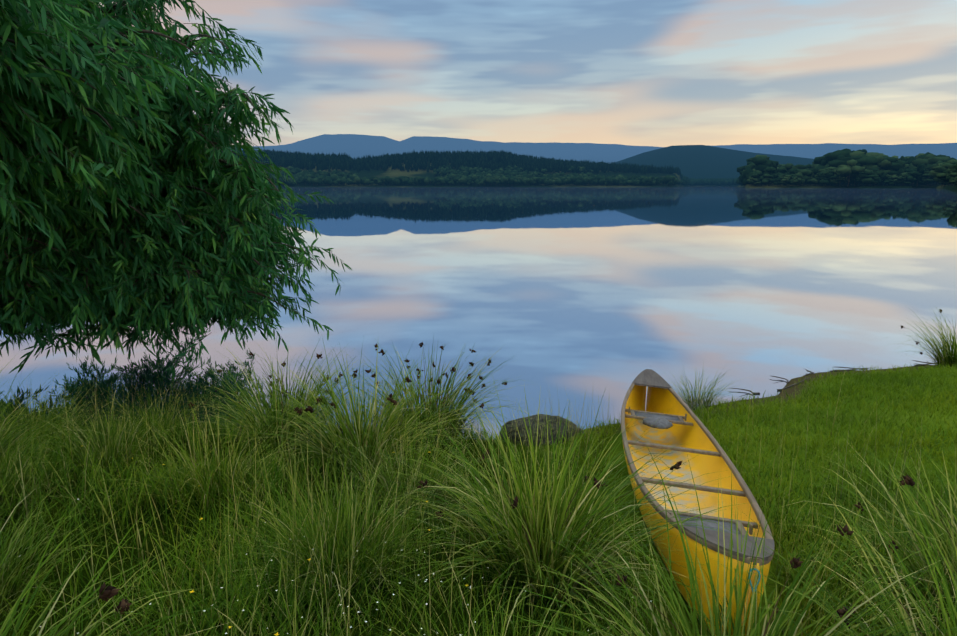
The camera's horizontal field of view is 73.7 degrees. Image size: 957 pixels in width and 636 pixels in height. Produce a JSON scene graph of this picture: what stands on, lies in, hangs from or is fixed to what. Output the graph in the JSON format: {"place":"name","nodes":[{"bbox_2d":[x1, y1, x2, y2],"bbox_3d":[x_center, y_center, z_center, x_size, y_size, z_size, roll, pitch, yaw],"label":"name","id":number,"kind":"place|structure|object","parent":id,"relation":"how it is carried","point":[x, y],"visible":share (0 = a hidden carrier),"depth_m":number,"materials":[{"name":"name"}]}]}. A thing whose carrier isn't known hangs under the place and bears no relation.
{"place":"outdoors","nodes":[
{"label":"outdoors","id":0,"kind":"place"},
{"bbox_2d":[0,187,956,440],"bbox_3d":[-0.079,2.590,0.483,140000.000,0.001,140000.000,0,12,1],"label":"water","id":1,"kind":"structure","parent":0,"point":[615,292],"depth_m":15.10,"materials":[{"name":"blue liquid"}]},
{"bbox_2d":[0,357,956,635],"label":"meadow grass","id":2,"kind":"structure","parent":0,"point":[250,587],"depth_m":3.12,"materials":[{"name":"green plant"}]},
{"bbox_2d":[0,134,956,635],"bbox_3d":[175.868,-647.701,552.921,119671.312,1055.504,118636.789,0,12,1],"label":"ground","id":3,"kind":"structure","parent":0,"point":[706,162],"depth_m":4.45,"materials":[{"name":"green plant"}]},
{"bbox_2d":[0,0,351,381],"bbox_3d":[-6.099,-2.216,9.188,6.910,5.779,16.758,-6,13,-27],"label":"willow tree","id":4,"kind":"object","parent":3,"relation":"on","point":[132,195],"visible":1,"depth_m":6.15,"materials":[{"name":"green plant"}]},
{"bbox_2d":[20,445,650,635],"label":"wildflowers","id":5,"kind":"object","parent":3,"relation":"on","point":[340,604],"visible":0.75,"depth_m":2.40,"materials":[{"name":"white plant"}]},
{"bbox_2d":[0,301,956,635],"bbox_3d":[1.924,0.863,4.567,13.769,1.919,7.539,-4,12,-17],"label":"sedge tussocks","id":6,"kind":"object","parent":3,"relation":"on","point":[554,539],"visible":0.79,"depth_m":3.11,"materials":[{"name":"green plant"}]},
{"bbox_2d":[99,309,941,628],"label":"seed heads","id":7,"kind":"object","parent":6,"relation":"attached to","point":[111,593],"visible":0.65,"depth_m":3.00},
{"bbox_2d":[504,412,574,444],"bbox_3d":[0.597,1.099,6.416,0.955,0.205,0.880,0,12,1],"label":"moss","id":8,"kind":"object","parent":3,"relation":"on","point":[544,426],"visible":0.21,"depth_m":6.30,"materials":[{"name":"green plant"}]},
{"bbox_2d":[499,414,584,445],"bbox_3d":[0.649,1.177,6.458,0.889,0.380,0.723,0,12,1],"label":"boulder","id":9,"kind":"object","parent":3,"relation":"on","point":[554,427],"visible":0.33,"depth_m":6.29,"materials":[{"name":"grey stone"}]},
{"bbox_2d":[263,148,956,186],"bbox_3d":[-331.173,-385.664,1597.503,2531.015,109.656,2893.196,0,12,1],"label":"shore trunks","id":10,"kind":"object","parent":3,"relation":"on","point":[848,184],"visible":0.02,"depth_m":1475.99,"materials":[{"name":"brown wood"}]},
{"bbox_2d":[222,149,680,175],"bbox_3d":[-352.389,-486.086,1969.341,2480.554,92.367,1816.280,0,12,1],"label":"forest","id":11,"kind":"object","parent":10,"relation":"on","point":[396,160],"visible":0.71,"depth_m":1918.84,"materials":[{"name":"green plant"}]},
{"bbox_2d":[621,369,774,635],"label":"canoe","id":12,"kind":"object","parent":3,"relation":"on","point":[678,422],"visible":0.9,"depth_m":4.31,"materials":[{"name":"yellow paint"}]},
{"bbox_2d":[732,360,943,393],"bbox_3d":[5.756,0.706,9.209,5.179,0.156,0.653,-4,12,-18],"label":"driftwood","id":13,"kind":"object","parent":3,"relation":"on","point":[830,371],"visible":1,"depth_m":9.09,"materials":[{"name":"wood"}]},
{"bbox_2d":[84,0,956,146],"label":"sky","id":14,"kind":"structure","parent":0,"point":[656,73],"materials":[{"name":"blue"}]},
{"bbox_2d":[561,358,956,635],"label":"lawn grass","id":15,"kind":"structure","parent":0,"point":[931,372],"depth_m":5.60,"materials":[{"name":"green plant"}]}
]}

